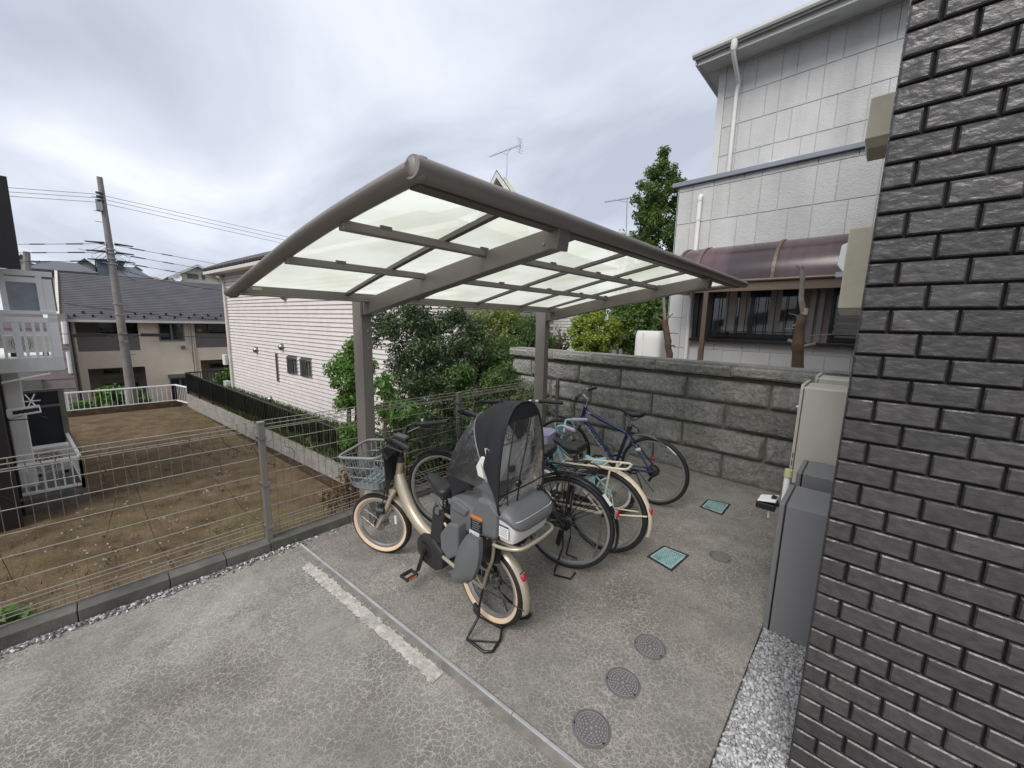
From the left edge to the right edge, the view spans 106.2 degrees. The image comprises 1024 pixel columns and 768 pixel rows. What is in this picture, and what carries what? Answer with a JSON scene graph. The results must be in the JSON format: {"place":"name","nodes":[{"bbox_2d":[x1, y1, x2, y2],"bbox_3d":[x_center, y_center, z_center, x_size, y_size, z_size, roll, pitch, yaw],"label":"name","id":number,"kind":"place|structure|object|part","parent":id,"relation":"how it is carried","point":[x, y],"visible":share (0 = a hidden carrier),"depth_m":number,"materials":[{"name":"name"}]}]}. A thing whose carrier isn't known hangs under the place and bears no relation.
{"place":"outdoors","nodes":[
{"label":"outdoors","id":0,"kind":"place"},
{"bbox_2d":[20,251,44,270],"bbox_3d":[-29.348,-5.975,23.563,0.443,4.111,1.256,10,12,42],"label":"pole","id":1,"kind":"object","parent":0,"point":[26,257],"visible":0.28,"depth_m":23.20,"materials":[{"name":"concrete"}]},
{"bbox_2d":[0,314,80,409],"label":"mauve house","id":2,"kind":"structure","parent":0,"point":[66,380],"depth_m":17.22,"materials":[{"name":"tile"}]},
{"bbox_2d":[21,379,42,390],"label":"garage window","id":3,"kind":"structure","parent":2,"relation":"in","point":[33,384],"depth_m":16.71,"materials":[{"name":"grey"}]},
{"bbox_2d":[0,406,345,616],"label":"soil lot","id":4,"kind":"structure","parent":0,"point":[93,429],"depth_m":8.22,"materials":[{"name":"brown soil"}]},
{"bbox_2d":[0,603,35,625],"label":"weed","id":5,"kind":"object","parent":4,"relation":"on","point":[9,608],"visible":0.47,"depth_m":2.17,"materials":[{"name":"green plant"}]},
{"bbox_2d":[0,175,88,532],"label":"dark house","id":6,"kind":"structure","parent":4,"relation":"on","point":[26,292],"depth_m":7.66,"materials":[{"name":"white"}]},
{"bbox_2d":[1,372,50,420],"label":"laundry pole bracket","id":7,"kind":"object","parent":6,"relation":"attached to","point":[34,409],"visible":0.96,"depth_m":7.55,"materials":[{"name":"white metal"}]},
{"bbox_2d":[5,335,50,356],"bbox_3d":[-9.917,-0.794,7.893,0.312,0.438,0.582,10,12,42],"label":"air conditioner","id":8,"kind":"object","parent":6,"relation":"on","point":[10,345],"visible":0.41,"depth_m":7.80,"materials":[{"name":"white plastic"}]},
{"bbox_2d":[17,433,85,495],"bbox_3d":[-11.868,1.600,10.082,6.255,0.810,0.947,10,12,42],"label":"terrace railing","id":9,"kind":"object","parent":6,"relation":"attached to","point":[76,463],"visible":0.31,"depth_m":8.12,"materials":[{"name":"white metal"}]},
{"bbox_2d":[33,442,70,476],"bbox_3d":[-10.390,1.709,8.652,0.312,0.665,0.595,10,12,42],"label":"air conditioner","id":10,"kind":"object","parent":6,"relation":"on","point":[52,447],"visible":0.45,"depth_m":8.58,"materials":[{"name":"white plastic"}]},
{"bbox_2d":[1,428,245,612],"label":"lot weeds","id":11,"kind":"object","parent":4,"relation":"on","point":[127,541],"visible":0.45,"depth_m":7.00,"materials":[{"name":"green plant"}]},
{"bbox_2d":[1,440,247,604],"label":"lot stones","id":12,"kind":"object","parent":4,"relation":"on","point":[111,546],"visible":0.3,"depth_m":6.89,"materials":[{"name":"stone"}]},
{"bbox_2d":[316,468,357,516],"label":"dry weeds","id":13,"kind":"object","parent":4,"relation":"on","point":[340,477],"visible":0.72,"depth_m":3.94,"materials":[{"name":"brown plant"}]},
{"bbox_2d":[0,492,434,659],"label":"kerbside gravel","id":14,"kind":"structure","parent":0,"point":[41,639],"depth_m":2.37,"materials":[{"name":"grey gravel"}]},
{"bbox_2d":[179,389,440,498],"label":"neighbour garden ground","id":15,"kind":"structure","parent":0,"point":[324,479],"depth_m":11.54,"materials":[{"name":"grey plant"}]},
{"bbox_2d":[212,368,230,384],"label":"corner plant","id":16,"kind":"object","parent":15,"relation":"on","point":[218,376],"visible":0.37,"depth_m":18.84,"materials":[{"name":"green plant"}]},
{"bbox_2d":[186,394,344,483],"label":"block wall","id":17,"kind":"structure","parent":15,"relation":"on","point":[218,414],"depth_m":11.96,"materials":[{"name":"grey concrete"}]},
{"bbox_2d":[185,369,353,455],"bbox_3d":[-8.963,0.666,13.842,13.844,1.033,2.631,10,12,42],"label":"black railing","id":18,"kind":"object","parent":17,"relation":"on","point":[211,390],"visible":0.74,"depth_m":13.07,"materials":[{"name":"metal"}]},
{"bbox_2d":[322,335,379,507],"bbox_3d":[-1.929,1.053,4.686,0.632,3.324,0.593,10,12,42],"label":"bright shrub","id":19,"kind":"object","parent":15,"relation":"on","point":[343,366],"visible":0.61,"depth_m":4.43,"materials":[{"name":"green plant"}]},
{"bbox_2d":[373,370,421,490],"bbox_3d":[-1.356,1.292,4.523,0.598,2.930,0.365,3,9,11],"label":"spindle shrub","id":20,"kind":"object","parent":15,"relation":"on","point":[383,384],"visible":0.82,"depth_m":4.32,"materials":[{"name":"green plant"}]},
{"bbox_2d":[202,222,593,459],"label":"pink house","id":21,"kind":"structure","parent":15,"relation":"on","point":[281,350],"depth_m":14.19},
{"bbox_2d":[275,353,279,381],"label":"window","id":22,"kind":"structure","parent":21,"relation":"in","point":[276,354],"depth_m":14.96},
{"bbox_2d":[286,356,297,374],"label":"window","id":23,"kind":"structure","parent":21,"relation":"in","point":[292,368],"depth_m":14.09,"materials":[{"name":"grey glass"}]},
{"bbox_2d":[299,358,312,377],"bbox_3d":[-7.207,-0.554,13.477,0.839,0.623,0.185,10,12,42],"label":"window","id":24,"kind":"structure","parent":21,"relation":"in","point":[306,370],"depth_m":13.44,"materials":[{"name":"grey glass"}]},
{"bbox_2d":[371,304,512,488],"bbox_3d":[-0.794,0.449,6.832,2.153,3.927,3.682,10,12,42],"label":"broadleaf shrub","id":25,"kind":"object","parent":15,"relation":"on","point":[423,379],"visible":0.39,"depth_m":5.84,"materials":[{"name":"green plant"}]},
{"bbox_2d":[374,361,553,473],"bbox_3d":[-0.592,1.108,5.815,1.354,2.938,3.239,10,12,42],"label":"shrub","id":26,"kind":"object","parent":15,"relation":"on","point":[462,374],"visible":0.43,"depth_m":5.56,"materials":[{"name":"green plant"}]},
{"bbox_2d":[472,170,516,221],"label":"gable house","id":27,"kind":"structure","parent":15,"relation":"on","point":[498,180],"depth_m":16.76,"materials":[{"name":"paint"}]},
{"bbox_2d":[488,138,522,178],"bbox_3d":[-0.344,-9.922,17.197,1.966,1.454,0.400,10,12,42],"label":"tv aerial","id":28,"kind":"object","parent":27,"relation":"attached to","point":[520,145],"visible":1,"depth_m":16.95,"materials":[{"name":"grey metal"}]},
{"bbox_2d":[464,308,535,396],"bbox_3d":[-0.404,0.210,8.166,1.336,3.975,1.953,10,12,42],"label":"yellow shrub","id":29,"kind":"object","parent":15,"relation":"on","point":[493,320],"visible":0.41,"depth_m":7.70,"materials":[{"name":"green plant"}]},
{"bbox_2d":[471,312,556,399],"bbox_3d":[0.058,0.412,7.775,1.227,3.724,2.628,6,10,28],"label":"evergreen shrub","id":30,"kind":"object","parent":15,"relation":"on","point":[499,349],"visible":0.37,"depth_m":7.21,"materials":[{"name":"green plant"}]},
{"bbox_2d":[551,325,572,349],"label":"wiry shrub","id":31,"kind":"object","parent":15,"relation":"on","point":[561,341],"visible":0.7,"depth_m":8.72,"materials":[{"name":"green plant"}]},
{"bbox_2d":[550,315,582,350],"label":"white brick wall","id":32,"kind":"structure","parent":15,"relation":"on","point":[564,323],"depth_m":11.12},
{"bbox_2d":[615,229,632,353],"bbox_3d":[3.549,-2.646,12.823,1.082,4.884,0.948,10,12,42],"label":"round conifer","id":33,"kind":"object","parent":15,"relation":"on","point":[617,351],"visible":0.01,"depth_m":12.66,"materials":[{"name":"green plant"}]},
{"bbox_2d":[606,298,668,354],"bbox_3d":[2.769,-1.024,8.617,1.640,1.972,1.209,10,12,42],"label":"dark hedge","id":34,"kind":"object","parent":15,"relation":"on","point":[634,317],"visible":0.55,"depth_m":8.23,"materials":[{"name":"green plant"}]},
{"bbox_2d":[624,145,687,324],"bbox_3d":[3.524,-2.649,9.418,1.778,5.960,1.686,10,12,42],"label":"tall conifer","id":35,"kind":"object","parent":15,"relation":"on","point":[652,219],"visible":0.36,"depth_m":8.96,"materials":[{"name":"green plant"}]},
{"bbox_2d":[190,383,443,487],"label":"garden grass","id":36,"kind":"structure","parent":0,"point":[319,450],"depth_m":11.95,"materials":[{"name":"green plant"}]},
{"bbox_2d":[0,441,781,767],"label":"concrete yard","id":37,"kind":"structure","parent":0,"point":[278,661],"depth_m":1.99,"materials":[{"name":"grey concrete"}]},
{"bbox_2d":[0,434,575,650],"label":"concrete kerb","id":38,"kind":"structure","parent":37,"relation":"on","point":[26,629],"depth_m":2.47,"materials":[{"name":"grey concrete"}]},
{"bbox_2d":[0,378,559,626],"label":"wire fence","id":39,"kind":"object","parent":38,"relation":"on","point":[261,438],"visible":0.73,"depth_m":2.71,"materials":[{"name":"metal"}]},
{"bbox_2d":[0,414,345,585],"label":"dry creeper","id":40,"kind":"object","parent":39,"relation":"attached to","point":[137,490],"visible":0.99,"depth_m":2.51,"materials":[{"name":"plant"}]},
{"bbox_2d":[299,561,442,682],"bbox_3d":[-0.931,1.376,2.342,1.433,0.001,0.113,8,11,37],"label":"painted bay line","id":41,"kind":"object","parent":37,"relation":"on","point":[429,669],"visible":1,"depth_m":2.23,"materials":[{"name":"white paint"}]},
{"bbox_2d":[295,545,575,767],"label":"joint band","id":42,"kind":"object","parent":37,"relation":"on","point":[548,751],"visible":1,"depth_m":1.92,"materials":[{"name":"grey concrete"}]},
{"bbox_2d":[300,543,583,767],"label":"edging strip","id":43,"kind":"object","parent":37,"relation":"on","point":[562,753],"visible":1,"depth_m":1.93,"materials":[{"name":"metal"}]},
{"bbox_2d":[338,392,553,652],"bbox_3d":[-0.470,0.665,2.495,1.651,1.388,0.665,9,12,39],"label":"bicycle","id":44,"kind":"object","parent":37,"relation":"on","point":[498,509],"visible":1,"depth_m":2.10,"materials":[{"name":"metal"}]},
{"bbox_2d":[224,154,747,523],"bbox_3d":[0.262,0.109,3.396,2.125,2.235,4.111,10,12,42],"label":"carport","id":45,"kind":"object","parent":37,"relation":"on","point":[509,244],"visible":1,"depth_m":2.21,"materials":[{"name":"grey metal"}]},
{"bbox_2d":[409,395,619,579],"bbox_3d":[-0.066,0.715,2.981,1.807,1.153,0.578,6,10,27],"label":"bicycle","id":46,"kind":"object","parent":37,"relation":"on","point":[563,519],"visible":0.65,"depth_m":2.75,"materials":[{"name":"metal"}]},
{"bbox_2d":[473,399,652,561],"bbox_3d":[0.293,0.714,3.229,1.751,1.097,0.580,7,11,34],"label":"bicycle","id":47,"kind":"object","parent":37,"relation":"on","point":[629,484],"visible":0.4,"depth_m":2.96,"materials":[{"name":"metal"}]},
{"bbox_2d":[543,418,634,519],"bbox_3d":[0.641,0.779,3.693,1.135,0.836,0.477,5,10,24],"label":"bicycle","id":48,"kind":"object","parent":37,"relation":"on","point":[549,434],"visible":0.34,"depth_m":3.64,"materials":[{"name":"metal"}]},
{"bbox_2d":[572,709,610,749],"bbox_3d":[0.349,1.509,1.688,0.170,0.005,0.170,10,12,42],"label":"manhole cover","id":49,"kind":"object","parent":37,"relation":"on","point":[591,728],"visible":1,"depth_m":1.68,"materials":[{"name":"grey metal"}]},
{"bbox_2d":[543,386,689,504],"bbox_3d":[0.996,0.611,4.105,1.733,1.054,0.582,9,12,40],"label":"bicycle","id":50,"kind":"object","parent":37,"relation":"on","point":[653,470],"visible":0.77,"depth_m":3.91,"materials":[{"name":"metal"}]},
{"bbox_2d":[605,667,640,699],"bbox_3d":[0.549,1.479,1.906,0.170,0.005,0.170,10,12,42],"label":"manhole cover","id":51,"kind":"object","parent":37,"relation":"on","point":[621,681],"visible":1,"depth_m":1.90,"materials":[{"name":"grey metal"}]},
{"bbox_2d":[634,634,665,659],"bbox_3d":[0.762,1.449,2.124,0.170,0.005,0.170,10,12,42],"label":"manhole cover","id":52,"kind":"object","parent":37,"relation":"on","point":[650,646],"visible":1,"depth_m":2.12,"materials":[{"name":"metal"}]},
{"bbox_2d":[647,545,688,571],"bbox_3d":[1.193,1.327,2.957,0.300,0.006,0.211,-7,12,-42],"label":"drain lid","id":53,"kind":"object","parent":37,"relation":"on","point":[670,559],"visible":1,"depth_m":2.95,"materials":[{"name":"teal metal"}]},
{"bbox_2d":[700,499,730,514],"bbox_3d":[2.018,1.210,3.814,0.210,0.006,0.315,10,12,42],"label":"drain lid","id":54,"kind":"object","parent":37,"relation":"on","point":[718,507],"visible":1,"depth_m":3.80,"materials":[{"name":"teal metal"}]},
{"bbox_2d":[709,550,730,562],"bbox_3d":[1.611,1.333,2.976,0.152,0.005,0.152,10,12,42],"label":"manhole cover","id":55,"kind":"object","parent":37,"relation":"on","point":[719,556],"visible":1,"depth_m":2.97,"materials":[{"name":"metal"}]},
{"bbox_2d":[0,0,812,328],"label":"sky","id":56,"kind":"structure","parent":0,"point":[261,115],"materials":[{"name":"grey"}]},
{"bbox_2d":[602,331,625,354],"bbox_3d":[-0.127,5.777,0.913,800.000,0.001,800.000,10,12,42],"label":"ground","id":57,"kind":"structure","parent":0,"point":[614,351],"depth_m":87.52,"materials":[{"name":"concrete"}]},
{"bbox_2d":[15,254,34,269],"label":"house","id":58,"kind":"structure","parent":57,"relation":"on","point":[21,257],"depth_m":31.66,"materials":[{"name":"white"}]},
{"bbox_2d":[31,262,98,289],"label":"house","id":59,"kind":"structure","parent":57,"relation":"on","point":[68,267],"depth_m":28.62,"materials":[{"name":"grey tile"}]},
{"bbox_2d":[77,258,96,271],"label":"house","id":60,"kind":"structure","parent":57,"relation":"on","point":[90,265],"depth_m":32.94,"materials":[{"name":"grey"}]},
{"bbox_2d":[29,176,174,403],"bbox_3d":[-18.058,-3.204,17.592,0.565,11.750,4.503,10,12,42],"label":"utility pole","id":61,"kind":"object","parent":57,"relation":"on","point":[118,304],"visible":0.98,"depth_m":17.46,"materials":[{"name":"concrete"}]},
{"bbox_2d":[24,252,200,268],"bbox_3d":[-17.810,-5.446,17.600,0.018,1.022,14.165,10,12,42],"label":"overhead cable","id":62,"kind":"object","parent":61,"relation":"attached to","point":[98,252],"visible":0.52,"depth_m":16.87,"materials":[{"name":"rubber"}]},
{"bbox_2d":[17,244,213,263],"bbox_3d":[-17.739,-5.775,17.617,0.018,1.101,14.126,10,12,42],"label":"overhead cable","id":63,"kind":"object","parent":61,"relation":"attached to","point":[160,253],"visible":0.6,"depth_m":18.66,"materials":[{"name":"rubber"}]},
{"bbox_2d":[25,261,219,279],"bbox_3d":[-17.898,-5.087,17.569,0.018,0.996,14.218,10,12,42],"label":"overhead cable","id":64,"kind":"object","parent":61,"relation":"attached to","point":[119,262],"visible":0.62,"depth_m":17.51,"materials":[{"name":"rubber"}]},
{"bbox_2d":[64,303,218,319],"bbox_3d":[-17.299,-3.437,18.521,0.022,0.606,5.551,10,12,42],"label":"overhead cable","id":65,"kind":"object","parent":61,"relation":"attached to","point":[143,313],"visible":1,"depth_m":18.31,"materials":[{"name":"rubber"}]},
{"bbox_2d":[10,196,279,242],"bbox_3d":[-15.539,-7.721,19.653,0.016,1.245,22.997,10,12,42],"label":"overhead cable","id":66,"kind":"object","parent":61,"relation":"attached to","point":[134,210],"visible":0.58,"depth_m":17.57,"materials":[{"name":"rubber"}]},
{"bbox_2d":[8,187,285,236],"bbox_3d":[-15.492,-8.122,19.631,0.016,1.109,22.962,10,12,42],"label":"overhead cable","id":67,"kind":"object","parent":61,"relation":"attached to","point":[139,203],"visible":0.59,"depth_m":17.72,"materials":[{"name":"rubber"}]},
{"bbox_2d":[14,192,282,239],"bbox_3d":[-15.526,-7.928,19.630,0.016,1.188,22.987,10,12,42],"label":"overhead cable","id":68,"kind":"object","parent":61,"relation":"attached to","point":[139,207],"visible":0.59,"depth_m":17.72,"materials":[{"name":"rubber"}]},
{"bbox_2d":[106,334,226,337],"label":"overhead cable","id":69,"kind":"object","parent":61,"relation":"attached to","point":[177,336],"visible":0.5,"depth_m":19.24,"materials":[{"name":"rubber"}]},
{"bbox_2d":[118,269,220,290],"bbox_3d":[-16.444,-5.010,18.420,3.985,0.828,0.022,-4,11,-32],"label":"overhead cable","id":70,"kind":"object","parent":61,"relation":"attached to","point":[170,282],"visible":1,"depth_m":18.49,"materials":[{"name":"rubber"}]},
{"bbox_2d":[95,260,124,275],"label":"house","id":71,"kind":"structure","parent":57,"relation":"on","point":[103,270],"depth_m":33.03,"materials":[{"name":"grey"}]},
{"bbox_2d":[69,383,152,409],"bbox_3d":[-19.246,1.196,18.549,1.721,2.541,2.797,10,12,42],"label":"street bush","id":72,"kind":"object","parent":57,"relation":"on","point":[103,399],"visible":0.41,"depth_m":18.12,"materials":[{"name":"green plant"}]},
{"bbox_2d":[67,401,181,417],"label":"lot edge kerb","id":73,"kind":"structure","parent":57,"relation":"on","point":[119,409],"depth_m":16.83,"materials":[{"name":"grey concrete"}]},
{"bbox_2d":[64,384,187,410],"bbox_3d":[-16.977,0.778,15.970,1.205,0.939,5.346,10,12,42],"label":"white railing","id":74,"kind":"object","parent":73,"relation":"on","point":[131,388],"visible":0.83,"depth_m":16.85,"materials":[{"name":"metal"}]},
{"bbox_2d":[108,267,151,278],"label":"house","id":75,"kind":"structure","parent":57,"relation":"on","point":[132,270],"depth_m":32.85,"materials":[{"name":"grey"}]},
{"bbox_2d":[54,270,228,405],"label":"cream apartments","id":76,"kind":"structure","parent":57,"relation":"on","point":[169,360],"depth_m":21.49,"materials":[{"name":"beige paint"}]},
{"bbox_2d":[97,322,137,333],"bbox_3d":[-21.643,-2.696,21.239,0.060,1.523,1.614,10,12,42],"label":"window","id":77,"kind":"structure","parent":76,"relation":"in","point":[103,327],"depth_m":21.00,"materials":[{"name":"black glass"}]},
{"bbox_2d":[101,367,138,374],"bbox_3d":[-21.797,-0.737,21.429,0.060,0.380,1.454,10,12,42],"label":"window","id":78,"kind":"structure","parent":76,"relation":"in","point":[105,371],"depth_m":21.24,"materials":[{"name":"black glass"}]},
{"bbox_2d":[105,382,141,397],"bbox_3d":[-21.833,0.866,21.681,0.060,1.870,1.371,10,12,42],"label":"window","id":79,"kind":"structure","parent":76,"relation":"in","point":[137,384],"depth_m":21.53,"materials":[{"name":"black glass"}]},
{"bbox_2d":[157,323,184,340],"bbox_3d":[-19.214,-2.948,21.691,0.060,1.020,1.098,10,12,42],"label":"window","id":80,"kind":"structure","parent":76,"relation":"in","point":[173,329],"depth_m":21.70,"materials":[{"name":"black glass"}]},
{"bbox_2d":[169,377,185,399],"bbox_3d":[-19.193,0.301,22.304,0.060,1.340,0.923,10,12,42],"label":"window","id":81,"kind":"structure","parent":76,"relation":"in","point":[179,381],"depth_m":22.15,"materials":[{"name":"grey glass"}]},
{"bbox_2d":[207,323,225,332],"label":"window","id":82,"kind":"structure","parent":76,"relation":"in","point":[212,328],"depth_m":24.33,"materials":[{"name":"black glass"}]},
{"bbox_2d":[209,362,228,368],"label":"window","id":83,"kind":"structure","parent":76,"relation":"in","point":[219,364],"depth_m":24.58,"materials":[{"name":"black glass"}]},
{"bbox_2d":[162,264,221,283],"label":"house","id":84,"kind":"structure","parent":57,"relation":"on","point":[187,277],"depth_m":32.80,"materials":[{"name":"white concrete"}]},
{"bbox_2d":[187,273,198,278],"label":"window","id":85,"kind":"structure","parent":84,"relation":"in","point":[192,276],"depth_m":32.70,"materials":[{"name":"grey glass"}]},
{"bbox_2d":[509,347,850,493],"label":"stone wall","id":86,"kind":"structure","parent":57,"relation":"on","point":[733,422],"depth_m":4.67,"materials":[{"name":"grey stone"}]},
{"bbox_2d":[606,196,637,234],"bbox_3d":[4.092,-6.290,14.617,1.406,1.448,0.386,10,12,42],"label":"tv aerial","id":87,"kind":"object","parent":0,"point":[626,210],"visible":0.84,"depth_m":14.45,"materials":[{"name":"grey metal"}]},
{"bbox_2d":[711,627,805,767],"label":"gravel bed","id":88,"kind":"object","parent":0,"point":[750,722],"depth_m":1.80,"materials":[{"name":"gravel"}]},
{"bbox_2d":[763,484,830,646],"bbox_3d":[1.721,1.063,2.306,0.236,0.795,0.383,10,12,42],"label":"meter cabinet","id":89,"kind":"object","parent":88,"relation":"on","point":[799,538],"visible":0.89,"depth_m":2.17,"materials":[{"name":"grey metal"}]},
{"bbox_2d":[756,494,779,517],"bbox_3d":[1.593,0.755,2.359,0.150,0.142,0.120,10,12,42],"label":"lamp box","id":90,"kind":"object","parent":89,"relation":"attached to","point":[769,503],"visible":0.95,"depth_m":2.34,"materials":[{"name":"black paint"}]},
{"bbox_3d":[1.647,1.051,2.376,0.032,0.795,0.380,10,12,42],"label":"cabinet door","id":91,"kind":"part","parent":89,"relation":"part of","materials":[{"name":"grey paint"}]},
{"bbox_2d":[781,468,792,499],"bbox_3d":[1.801,0.752,2.537,0.049,0.400,0.046,-4,11,-32],"label":"pipe","id":92,"kind":"object","parent":89,"relation":"attached to","point":[788,474],"visible":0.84,"depth_m":2.50,"materials":[{"name":"white plastic"}]},
{"bbox_2d":[787,0,1023,767],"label":"brick building","id":93,"kind":"structure","parent":88,"relation":"on","point":[914,655],"depth_m":1.18,"materials":[{"name":"brick"}]},
{"bbox_2d":[795,459,834,493],"bbox_3d":[2.068,0.958,2.655,0.223,0.770,0.363,10,12,42],"label":"meter cabinet","id":94,"kind":"object","parent":93,"relation":"attached to","point":[817,476],"visible":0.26,"depth_m":2.52,"materials":[{"name":"grey metal"}]},
{"bbox_3d":[2.002,0.946,2.718,0.026,0.770,0.360,10,12,42],"label":"cabinet door","id":95,"kind":"part","parent":94,"relation":"part of","materials":[{"name":"grey paint"}]},
{"bbox_2d":[789,380,847,483],"bbox_3d":[2.437,0.397,3.029,0.324,0.797,0.446,10,12,42],"label":"gas heater","id":96,"kind":"object","parent":93,"relation":"attached to","point":[819,418],"visible":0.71,"depth_m":2.87,"materials":[{"name":"beige paint"}]},
{"bbox_2d":[815,373,849,385],"bbox_3d":[2.945,0.254,3.540,0.304,0.662,0.404,10,12,42],"label":"pipe","id":97,"kind":"object","parent":93,"relation":"attached to","point":[821,378],"visible":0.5,"depth_m":3.40,"materials":[{"name":"beige paint"}]},
{"bbox_2d":[838,226,873,315],"bbox_3d":[2.759,-0.871,3.046,0.192,0.650,0.350,10,12,42],"label":"duct cover","id":98,"kind":"object","parent":93,"relation":"attached to","point":[855,269],"visible":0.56,"depth_m":2.94,"materials":[{"name":"beige plastic"}]},
{"bbox_2d":[835,243,846,278],"bbox_3d":[2.681,-0.999,3.122,0.052,0.265,0.140,10,12,42],"label":"wall lamp","id":99,"kind":"object","parent":98,"relation":"attached to","point":[840,264],"visible":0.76,"depth_m":3.07,"materials":[{"name":"white plastic"}]},
{"bbox_2d":[865,91,895,161],"bbox_3d":[2.785,-1.918,2.877,0.182,0.330,0.350,10,12,42],"label":"duct cover","id":100,"kind":"object","parent":93,"relation":"attached to","point":[878,123],"visible":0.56,"depth_m":2.78,"materials":[{"name":"beige plastic"}]},
{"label":"raised garden soil","id":101,"kind":"structure","parent":0,"visible":0},
{"bbox_2d":[567,309,624,352],"bbox_3d":[1.599,-0.969,7.495,1.065,1.079,1.072,10,12,42],"label":"golden conifer","id":102,"kind":"object","parent":101,"relation":"on","point":[587,325],"visible":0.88,"depth_m":7.24,"materials":[{"name":"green plant"}]},
{"bbox_2d":[634,331,665,357],"bbox_3d":[2.196,-0.478,6.069,0.424,0.713,0.460,10,12,42],"label":"storage tank","id":103,"kind":"object","parent":101,"relation":"on","point":[650,343],"visible":0.38,"depth_m":5.87,"materials":[{"name":"white plastic"}]},
{"bbox_2d":[656,297,677,357],"bbox_3d":[2.127,-0.836,5.271,0.328,1.093,0.093,10,12,42],"label":"pruned tree","id":104,"kind":"object","parent":101,"relation":"on","point":[668,340],"visible":0.88,"depth_m":5.26,"materials":[{"name":"red plant"}]},
{"bbox_2d":[677,233,848,359],"bbox_3d":[4.391,-1.118,5.535,3.898,2.071,0.820,10,12,42],"label":"canopy","id":105,"kind":"object","parent":101,"relation":"on","point":[773,265],"visible":0.45,"depth_m":5.60,"materials":[{"name":"brown translucent polycarbonate"},{"name":"bronze-brown aluminium"}]},
{"bbox_2d":[668,0,909,371],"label":"grey house","id":106,"kind":"structure","parent":101,"relation":"on","point":[796,90],"depth_m":6.18,"materials":[{"name":"tile"}]},
{"bbox_2d":[706,280,799,339],"bbox_3d":[3.972,-1.265,6.375,1.292,1.020,0.116,10,12,42],"label":"window","id":107,"kind":"structure","parent":106,"relation":"in","point":[765,314],"depth_m":6.38,"materials":[{"name":"black glass"}]},
{"bbox_2d":[826,288,859,343],"bbox_3d":[5.088,-1.068,5.349,1.000,1.040,0.116,10,12,42],"label":"window","id":108,"kind":"structure","parent":106,"relation":"in","point":[843,329],"depth_m":5.65,"materials":[{"name":"grey glass"}]},
{"bbox_2d":[785,265,831,367],"bbox_3d":[3.260,-0.698,4.217,0.421,1.202,0.129,10,12,42],"label":"pruned tree","id":109,"kind":"object","parent":101,"relation":"on","point":[798,344],"visible":0.98,"depth_m":4.25,"materials":[{"name":"red plant"}]}
]}

